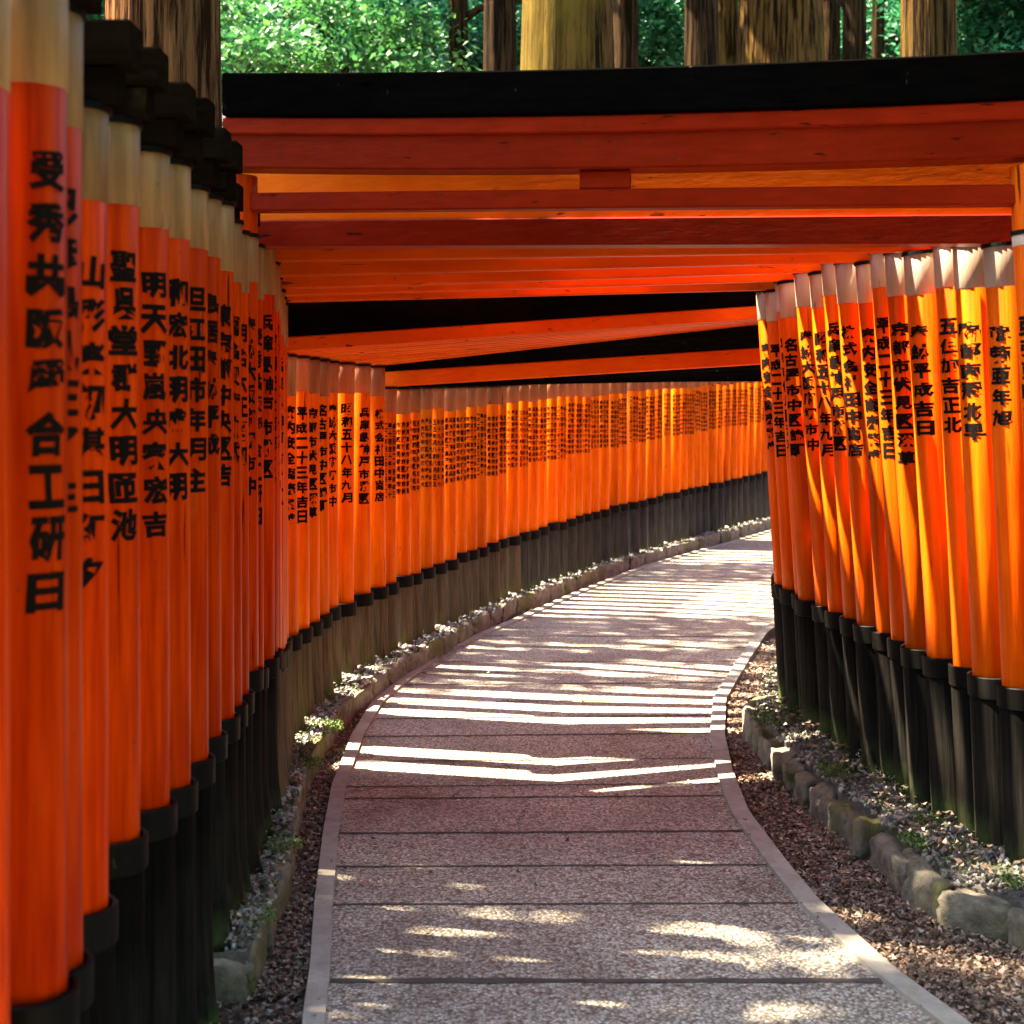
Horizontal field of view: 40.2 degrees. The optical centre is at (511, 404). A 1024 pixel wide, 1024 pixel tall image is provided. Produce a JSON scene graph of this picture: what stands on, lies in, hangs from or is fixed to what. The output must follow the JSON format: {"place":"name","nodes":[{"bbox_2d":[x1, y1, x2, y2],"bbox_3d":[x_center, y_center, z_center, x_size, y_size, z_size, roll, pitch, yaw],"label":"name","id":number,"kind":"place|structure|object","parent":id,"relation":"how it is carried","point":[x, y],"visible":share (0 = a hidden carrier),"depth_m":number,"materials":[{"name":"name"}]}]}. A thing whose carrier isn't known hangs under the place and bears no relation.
{"place":"outdoors","nodes":[
{"label":"outdoors","id":0,"kind":"place"},
{"bbox_2d":[218,17,1023,1023],"bbox_3d":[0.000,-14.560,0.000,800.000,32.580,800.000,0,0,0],"label":"ground","id":1,"kind":"structure","parent":0,"point":[236,1019],"depth_m":4.38,"materials":[{"name":"soil"}]},
{"bbox_2d":[0,0,9,1023],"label":"torii gate","id":2,"kind":"structure","parent":1,"relation":"on","point":[4,567],"depth_m":2.12,"materials":[{"name":"paint"}]},
{"bbox_2d":[9,0,79,1023],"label":"torii gate","id":3,"kind":"structure","parent":1,"relation":"on","point":[44,987],"depth_m":2.30,"materials":[{"name":"paint"}]},
{"bbox_2d":[67,0,102,1023],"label":"torii gate","id":4,"kind":"structure","parent":1,"relation":"on","point":[80,963],"depth_m":2.44,"materials":[{"name":"paint"}]},
{"bbox_2d":[82,19,141,1023],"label":"torii gate","id":5,"kind":"structure","parent":1,"relation":"on","point":[112,53],"depth_m":2.71,"materials":[{"name":"paint"}]},
{"bbox_2d":[107,47,168,1023],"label":"torii gate","id":6,"kind":"structure","parent":1,"relation":"on","point":[128,847],"depth_m":3.14,"materials":[{"name":"paint"}]},
{"bbox_2d":[105,0,221,126],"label":"cedar tree","id":7,"kind":"object","parent":1,"relation":"on","point":[184,36],"visible":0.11,"depth_m":7.36,"materials":[{"name":"brown plant"}]},
{"bbox_2d":[139,82,195,1023],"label":"torii gate","id":8,"kind":"structure","parent":1,"relation":"on","point":[161,140],"depth_m":3.40,"materials":[{"name":"paint"}]},
{"bbox_2d":[169,97,215,1023],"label":"torii gate","id":9,"kind":"structure","parent":1,"relation":"on","point":[183,788],"depth_m":3.59,"materials":[{"name":"paint"}]},
{"bbox_2d":[190,127,231,1023],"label":"torii gate","id":10,"kind":"structure","parent":1,"relation":"on","point":[205,176],"depth_m":3.86,"materials":[{"name":"paint"}]},
{"bbox_2d":[208,140,242,951],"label":"torii gate","id":11,"kind":"structure","parent":1,"relation":"on","point":[218,749],"depth_m":4.13,"materials":[{"name":"paint"}]},
{"bbox_2d":[214,957,254,1009],"bbox_3d":[-0.894,1.675,4.039,0.302,0.154,0.083,0,0,-2],"label":"rock","id":12,"kind":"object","parent":1,"relation":"on","point":[230,976],"depth_m":4.01,"materials":[{"name":"grey stone"}]},
{"bbox_2d":[220,0,482,73],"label":"broadleaf tree","id":13,"kind":"object","parent":1,"relation":"on","point":[263,51],"visible":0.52,"depth_m":25.62,"materials":[{"name":"green plant"}]},
{"bbox_2d":[253,0,521,71],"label":"broadleaf tree","id":14,"kind":"object","parent":1,"relation":"on","point":[383,3],"visible":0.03,"depth_m":31.39,"materials":[{"name":"green plant"}]},
{"bbox_2d":[347,0,521,71],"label":"broadleaf tree","id":15,"kind":"object","parent":1,"relation":"on","point":[474,39],"visible":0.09,"depth_m":30.02,"materials":[{"name":"green plant"}]},
{"bbox_2d":[448,0,521,70],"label":"cedar tree","id":16,"kind":"object","parent":1,"relation":"on","point":[459,9],"visible":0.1,"depth_m":26.84,"materials":[{"name":"brown plant"}]},
{"bbox_2d":[213,519,759,959],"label":"plants","id":17,"kind":"object","parent":1,"relation":"on","point":[238,953],"visible":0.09,"depth_m":4.11,"materials":[{"name":"plant"}]},
{"bbox_2d":[221,200,247,912],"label":"torii gate","id":18,"kind":"structure","parent":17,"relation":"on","point":[230,726],"depth_m":4.37,"materials":[{"name":"paint"}]},
{"bbox_2d":[224,174,252,893],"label":"torii gate","id":19,"kind":"structure","parent":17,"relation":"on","point":[240,707],"depth_m":4.56,"materials":[{"name":"paint"}]},
{"bbox_2d":[233,183,263,874],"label":"torii gate","id":20,"kind":"structure","parent":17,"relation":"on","point":[248,697],"depth_m":4.76,"materials":[{"name":"paint"}]},
{"bbox_2d":[258,214,273,838],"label":"torii gate","id":21,"kind":"structure","parent":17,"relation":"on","point":[265,787],"depth_m":5.19,"materials":[{"name":"paint"}]},
{"bbox_2d":[296,320,756,717],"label":"torii gate","id":22,"kind":"structure","parent":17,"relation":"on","point":[302,411],"depth_m":7.09,"materials":[{"name":"paint"}]},
{"bbox_2d":[288,319,773,735],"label":"torii gate","id":23,"kind":"structure","parent":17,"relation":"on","point":[295,634],"depth_m":6.81,"materials":[{"name":"paint"}]},
{"bbox_2d":[287,291,777,745],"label":"torii gate","id":24,"kind":"structure","parent":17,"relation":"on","point":[312,326],"depth_m":6.88,"materials":[{"name":"paint"}]},
{"bbox_2d":[309,320,757,706],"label":"torii gate","id":25,"kind":"structure","parent":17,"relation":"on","point":[316,622],"depth_m":7.38,"materials":[{"name":"paint"}]},
{"bbox_2d":[287,291,786,752],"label":"torii gate","id":26,"kind":"structure","parent":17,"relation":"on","point":[776,584],"depth_m":7.16,"materials":[{"name":"paint"}]},
{"bbox_2d":[320,321,757,699],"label":"torii gate","id":27,"kind":"structure","parent":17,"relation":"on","point":[326,616],"depth_m":7.67,"materials":[{"name":"paint"}]},
{"bbox_2d":[285,282,798,754],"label":"torii gate","id":28,"kind":"structure","parent":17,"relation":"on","point":[786,589],"depth_m":6.96,"materials":[{"name":"paint"}]},
{"bbox_2d":[329,322,755,688],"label":"torii gate","id":29,"kind":"structure","parent":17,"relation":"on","point":[334,608],"depth_m":7.95,"materials":[{"name":"paint"}]},
{"bbox_2d":[538,384,548,582],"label":"torii gate","id":30,"kind":"structure","parent":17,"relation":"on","point":[543,527],"depth_m":12.44,"materials":[{"name":"paint"}]},
{"bbox_2d":[285,282,802,761],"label":"torii gate","id":31,"kind":"structure","parent":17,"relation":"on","point":[794,595],"depth_m":6.83,"materials":[{"name":"paint"}]},
{"bbox_2d":[338,322,757,674],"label":"torii gate","id":32,"kind":"structure","parent":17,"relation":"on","point":[347,603],"depth_m":8.22,"materials":[{"name":"paint"}]},
{"bbox_2d":[284,274,819,763],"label":"torii gate","id":33,"kind":"structure","parent":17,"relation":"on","point":[804,600],"depth_m":6.61,"materials":[{"name":"paint"}]},
{"bbox_2d":[547,384,559,580],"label":"torii gate","id":34,"kind":"structure","parent":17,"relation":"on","point":[553,523],"depth_m":12.68,"materials":[{"name":"paint"}]},
{"bbox_2d":[354,323,755,666],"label":"torii gate","id":35,"kind":"structure","parent":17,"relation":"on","point":[363,596],"depth_m":8.51,"materials":[{"name":"paint"}]},
{"bbox_2d":[557,384,567,577],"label":"torii gate","id":36,"kind":"structure","parent":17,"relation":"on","point":[561,474],"depth_m":12.92,"materials":[{"name":"paint"}]},
{"bbox_2d":[370,323,757,659],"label":"torii gate","id":37,"kind":"structure","parent":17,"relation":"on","point":[379,588],"depth_m":8.80,"materials":[{"name":"paint"}]},
{"bbox_2d":[281,264,847,769],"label":"torii gate","id":38,"kind":"structure","parent":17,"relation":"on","point":[833,612],"depth_m":6.26,"materials":[{"name":"paint"}]},
{"bbox_2d":[566,384,576,573],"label":"torii gate","id":39,"kind":"structure","parent":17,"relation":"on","point":[571,519],"depth_m":13.16,"materials":[{"name":"paint"}]},
{"bbox_2d":[384,325,760,651],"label":"torii gate","id":40,"kind":"structure","parent":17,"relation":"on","point":[732,346],"depth_m":8.73,"materials":[{"name":"paint"}]},
{"bbox_2d":[396,365,749,645],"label":"torii gate","id":41,"kind":"structure","parent":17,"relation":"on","point":[404,577],"depth_m":9.24,"materials":[{"name":"paint"}]},
{"bbox_2d":[279,263,880,773],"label":"torii gate","id":42,"kind":"structure","parent":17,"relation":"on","point":[851,363],"depth_m":5.92,"materials":[{"name":"paint"}]},
{"bbox_2d":[575,384,584,570],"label":"torii gate","id":43,"kind":"structure","parent":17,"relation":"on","point":[579,516],"depth_m":13.41,"materials":[{"name":"paint"}]},
{"bbox_2d":[410,365,760,639],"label":"torii gate","id":44,"kind":"structure","parent":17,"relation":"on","point":[415,442],"depth_m":9.49,"materials":[{"name":"paint"}]},
{"bbox_2d":[280,254,894,783],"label":"torii gate","id":45,"kind":"structure","parent":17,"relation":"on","point":[882,630],"depth_m":5.79,"materials":[{"name":"paint"}]},
{"bbox_2d":[583,384,592,568],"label":"torii gate","id":46,"kind":"structure","parent":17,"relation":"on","point":[587,513],"depth_m":13.65,"materials":[{"name":"paint"}]},
{"bbox_2d":[421,366,760,635],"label":"torii gate","id":47,"kind":"structure","parent":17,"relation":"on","point":[428,569],"depth_m":9.73,"materials":[{"name":"paint"}]},
{"bbox_2d":[278,253,908,798],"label":"torii gate","id":48,"kind":"structure","parent":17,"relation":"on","point":[896,639],"depth_m":5.59,"materials":[{"name":"paint"}]},
{"bbox_2d":[591,383,601,563],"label":"torii gate","id":49,"kind":"structure","parent":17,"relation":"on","point":[595,506],"depth_m":13.89,"materials":[{"name":"paint"}]},
{"bbox_2d":[433,368,760,624],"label":"torii gate","id":50,"kind":"structure","parent":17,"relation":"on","point":[440,565],"depth_m":9.96,"materials":[{"name":"paint"}]},
{"bbox_2d":[444,370,760,622],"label":"torii gate","id":51,"kind":"structure","parent":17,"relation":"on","point":[451,558],"depth_m":10.22,"materials":[{"name":"paint"}]},
{"bbox_2d":[599,383,610,562],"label":"torii gate","id":52,"kind":"structure","parent":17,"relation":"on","point":[604,457],"depth_m":14.13,"materials":[{"name":"paint"}]},
{"bbox_2d":[456,372,760,618],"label":"torii gate","id":53,"kind":"structure","parent":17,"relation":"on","point":[463,555],"depth_m":10.46,"materials":[{"name":"paint"}]},
{"bbox_2d":[466,375,761,611],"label":"torii gate","id":54,"kind":"structure","parent":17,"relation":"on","point":[471,418],"depth_m":10.72,"materials":[{"name":"paint"}]},
{"bbox_2d":[609,383,620,559],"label":"torii gate","id":55,"kind":"structure","parent":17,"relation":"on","point":[614,393],"depth_m":14.40,"materials":[{"name":"paint"}]},
{"bbox_2d":[275,247,955,821],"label":"torii gate","id":56,"kind":"structure","parent":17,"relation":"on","point":[923,343],"depth_m":5.24,"materials":[{"name":"paint"}]},
{"bbox_2d":[477,376,761,607],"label":"torii gate","id":57,"kind":"structure","parent":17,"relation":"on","point":[482,547],"depth_m":10.96,"materials":[{"name":"paint"}]},
{"bbox_2d":[222,51,1023,855],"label":"torii gate","id":58,"kind":"structure","parent":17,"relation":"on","point":[604,133],"depth_m":4.69,"materials":[{"name":"paint"}]},
{"bbox_2d":[224,517,1023,944],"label":"ground cover","id":59,"kind":"object","parent":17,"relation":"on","point":[358,683],"visible":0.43,"depth_m":5.55,"materials":[{"name":"green plant"}]},
{"bbox_2d":[619,383,628,555],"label":"torii gate","id":60,"kind":"structure","parent":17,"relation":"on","point":[624,530],"depth_m":14.66,"materials":[{"name":"paint"}]},
{"bbox_2d":[487,378,761,603],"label":"torii gate","id":61,"kind":"structure","parent":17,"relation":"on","point":[493,543],"depth_m":11.21,"materials":[{"name":"paint"}]},
{"bbox_2d":[519,381,735,590],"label":"torii gate","id":62,"kind":"structure","parent":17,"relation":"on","point":[524,532],"depth_m":11.95,"materials":[{"name":"paint"}]},
{"bbox_2d":[499,379,761,600],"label":"torii gate","id":63,"kind":"structure","parent":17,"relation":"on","point":[504,581],"depth_m":11.46,"materials":[{"name":"paint"}]},
{"bbox_2d":[243,163,1023,865],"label":"torii gate","id":64,"kind":"structure","parent":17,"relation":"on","point":[987,231],"depth_m":4.86,"materials":[{"name":"paint"}]},
{"bbox_2d":[263,247,1003,850],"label":"torii gate","id":65,"kind":"structure","parent":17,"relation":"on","point":[983,677],"depth_m":4.89,"materials":[{"name":"paint"}]},
{"bbox_2d":[627,383,639,554],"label":"torii gate","id":66,"kind":"structure","parent":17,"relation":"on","point":[633,457],"depth_m":14.93,"materials":[{"name":"paint"}]},
{"bbox_2d":[507,380,761,593],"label":"torii gate","id":67,"kind":"structure","parent":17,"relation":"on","point":[514,561],"depth_m":11.70,"materials":[{"name":"paint"}]},
{"bbox_2d":[529,381,748,588],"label":"torii gate","id":68,"kind":"structure","parent":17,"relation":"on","point":[533,500],"depth_m":12.20,"materials":[{"name":"paint"}]},
{"bbox_2d":[638,382,647,549],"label":"torii gate","id":69,"kind":"structure","parent":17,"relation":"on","point":[642,466],"depth_m":15.19,"materials":[{"name":"paint"}]},
{"bbox_2d":[646,382,657,548],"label":"torii gate","id":70,"kind":"structure","parent":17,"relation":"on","point":[652,523],"depth_m":15.45,"materials":[{"name":"paint"}]},
{"bbox_2d":[655,382,663,547],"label":"torii gate","id":71,"kind":"structure","parent":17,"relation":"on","point":[659,435],"depth_m":15.72,"materials":[{"name":"paint"}]},
{"bbox_2d":[663,382,672,543],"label":"torii gate","id":72,"kind":"structure","parent":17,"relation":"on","point":[668,521],"depth_m":15.98,"materials":[{"name":"paint"}]},
{"bbox_2d":[671,382,681,541],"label":"torii gate","id":73,"kind":"structure","parent":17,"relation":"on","point":[675,451],"depth_m":16.24,"materials":[{"name":"paint"}]},
{"bbox_2d":[680,382,688,540],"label":"torii gate","id":74,"kind":"structure","parent":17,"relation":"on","point":[684,489],"depth_m":16.51,"materials":[{"name":"paint"}]},
{"bbox_2d":[687,382,695,536],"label":"torii gate","id":75,"kind":"structure","parent":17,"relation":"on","point":[690,445],"depth_m":16.77,"materials":[{"name":"paint"}]},
{"bbox_2d":[694,382,702,535],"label":"torii gate","id":76,"kind":"structure","parent":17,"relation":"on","point":[697,442],"depth_m":17.04,"materials":[{"name":"paint"}]},
{"bbox_2d":[701,382,709,532],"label":"torii gate","id":77,"kind":"structure","parent":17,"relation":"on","point":[704,467],"depth_m":17.29,"materials":[{"name":"paint"}]},
{"bbox_2d":[708,382,717,531],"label":"torii gate","id":78,"kind":"structure","parent":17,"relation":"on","point":[712,439],"depth_m":17.56,"materials":[{"name":"paint"}]},
{"bbox_2d":[723,382,731,526],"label":"torii gate","id":79,"kind":"structure","parent":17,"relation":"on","point":[726,450],"depth_m":18.08,"materials":[{"name":"paint"}]},
{"bbox_2d":[730,382,737,525],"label":"torii gate","id":80,"kind":"structure","parent":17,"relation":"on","point":[733,450],"depth_m":18.34,"materials":[{"name":"paint"}]},
{"bbox_2d":[793,273,831,739],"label":"torii gate","id":81,"kind":"structure","parent":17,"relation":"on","point":[819,606],"depth_m":6.46,"materials":[{"name":"paint"}]},
{"bbox_2d":[821,264,860,758],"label":"torii gate","id":82,"kind":"structure","parent":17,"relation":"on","point":[847,618],"depth_m":6.11,"materials":[{"name":"paint"}]},
{"bbox_2d":[883,253,930,809],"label":"torii gate","id":83,"kind":"structure","parent":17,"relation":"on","point":[912,648],"depth_m":5.40,"materials":[{"name":"paint"}]},
{"bbox_2d":[931,247,974,833],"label":"torii gate","id":84,"kind":"structure","parent":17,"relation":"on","point":[959,666],"depth_m":5.06,"materials":[{"name":"paint"}]},
{"bbox_2d":[483,0,516,70],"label":"cedar tree","id":85,"kind":"object","parent":1,"relation":"on","point":[499,47],"visible":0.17,"depth_m":20.79,"materials":[{"name":"brown plant"}]},
{"bbox_2d":[302,529,770,1023],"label":"path edging","id":86,"kind":"object","parent":1,"relation":"on","point":[318,975],"visible":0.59,"depth_m":5.45,"materials":[{"name":"stone"}]},
{"bbox_2d":[520,0,614,69],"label":"cedar tree","id":87,"kind":"object","parent":1,"relation":"on","point":[567,34],"visible":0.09,"depth_m":17.00,"materials":[{"name":"brown plant"}]},
{"bbox_2d":[205,705,1023,1023],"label":"moss","id":88,"kind":"object","parent":1,"relation":"on","point":[271,915],"visible":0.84,"depth_m":5.17,"materials":[{"name":"green plant"}]},
{"bbox_2d":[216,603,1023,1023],"bbox_3d":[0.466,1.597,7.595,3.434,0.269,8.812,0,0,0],"label":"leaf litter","id":89,"kind":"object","parent":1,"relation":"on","point":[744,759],"visible":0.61,"depth_m":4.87,"materials":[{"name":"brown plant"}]},
{"bbox_2d":[224,516,1023,1023],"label":"gravel","id":90,"kind":"structure","parent":1,"relation":"on","point":[840,784],"depth_m":5.46,"materials":[{"name":"gravel"}]},
{"bbox_2d":[613,0,638,67],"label":"cedar tree","id":91,"kind":"object","parent":1,"relation":"on","point":[625,29],"visible":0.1,"depth_m":23.82,"materials":[{"name":"brown plant"}]},
{"bbox_2d":[516,0,738,66],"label":"broadleaf tree","id":92,"kind":"object","parent":1,"relation":"on","point":[661,23],"visible":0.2,"depth_m":30.51,"materials":[{"name":"green plant"}]},
{"bbox_2d":[684,0,718,65],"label":"cedar tree","id":93,"kind":"object","parent":1,"relation":"on","point":[701,41],"visible":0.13,"depth_m":21.78,"materials":[{"name":"brown plant"}]},
{"bbox_2d":[718,0,737,64],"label":"cedar tree","id":94,"kind":"object","parent":1,"relation":"on","point":[728,21],"visible":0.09,"depth_m":27.81,"materials":[{"name":"brown plant"}]},
{"bbox_2d":[736,0,824,63],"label":"cedar tree","id":95,"kind":"object","parent":1,"relation":"on","point":[771,31],"visible":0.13,"depth_m":24.36,"materials":[{"name":"brown plant"}]},
{"bbox_2d":[823,0,840,59],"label":"cedar tree","id":96,"kind":"object","parent":1,"relation":"on","point":[831,12],"visible":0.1,"depth_m":29.83,"materials":[{"name":"brown plant"}]},
{"bbox_2d":[710,621,970,1023],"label":"path edging","id":97,"kind":"object","parent":1,"relation":"on","point":[860,949],"visible":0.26,"depth_m":5.03,"materials":[{"name":"stone"}]},
{"bbox_2d":[823,0,866,59],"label":"cedar tree","id":98,"kind":"object","parent":1,"relation":"on","point":[854,37],"visible":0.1,"depth_m":26.81,"materials":[{"name":"brown plant"}]},
{"bbox_2d":[843,806,883,861],"bbox_3d":[1.359,1.663,5.392,0.131,0.187,0.265,1,-2,1],"label":"kerb stone","id":99,"kind":"object","parent":1,"relation":"on","point":[861,829],"visible":0.67,"depth_m":5.29,"materials":[{"name":"grey stone"}]},
{"bbox_2d":[760,667,1023,909],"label":"gravel bed","id":100,"kind":"object","parent":1,"relation":"on","point":[1012,898],"visible":0.03,"depth_m":5.16,"materials":[{"name":"gravel"},{"name":"gravel"}]},
{"bbox_2d":[840,0,960,59],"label":"broadleaf tree","id":101,"kind":"object","parent":1,"relation":"on","point":[889,40],"visible":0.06,"depth_m":36.35,"materials":[{"name":"green plant"}]},
{"bbox_2d":[901,858,953,924],"bbox_3d":[1.436,1.663,4.760,0.138,0.187,0.230,5,1,-17],"label":"kerb stone","id":102,"kind":"object","parent":1,"relation":"on","point":[925,884],"visible":0.62,"depth_m":4.74,"materials":[{"name":"grey stone"}]},
{"bbox_2d":[900,0,956,56],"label":"cedar tree","id":103,"kind":"object","parent":1,"relation":"on","point":[928,27],"visible":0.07,"depth_m":12.99,"materials":[{"name":"brown plant"}]},
{"bbox_2d":[841,0,1023,56],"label":"broadleaf tree","id":104,"kind":"object","parent":1,"relation":"on","point":[975,27],"visible":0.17,"depth_m":28.27,"materials":[{"name":"green plant"}]},
{"bbox_2d":[899,0,1023,56],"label":"broadleaf tree","id":105,"kind":"object","parent":1,"relation":"on","point":[1007,46],"visible":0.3,"depth_m":27.90,"materials":[{"name":"green plant"}]},
{"bbox_2d":[933,886,1014,948],"bbox_3d":[1.526,1.676,4.561,0.289,0.169,0.123,1,7,44],"label":"kerb stone","id":106,"kind":"object","parent":1,"relation":"on","point":[965,911],"visible":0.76,"depth_m":4.53,"materials":[{"name":"grey stone"}]},
{"bbox_2d":[325,532,936,1023],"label":"path","id":107,"kind":"structure","parent":0,"point":[563,650],"depth_m":5.40,"materials":[{"name":"grey concrete"}]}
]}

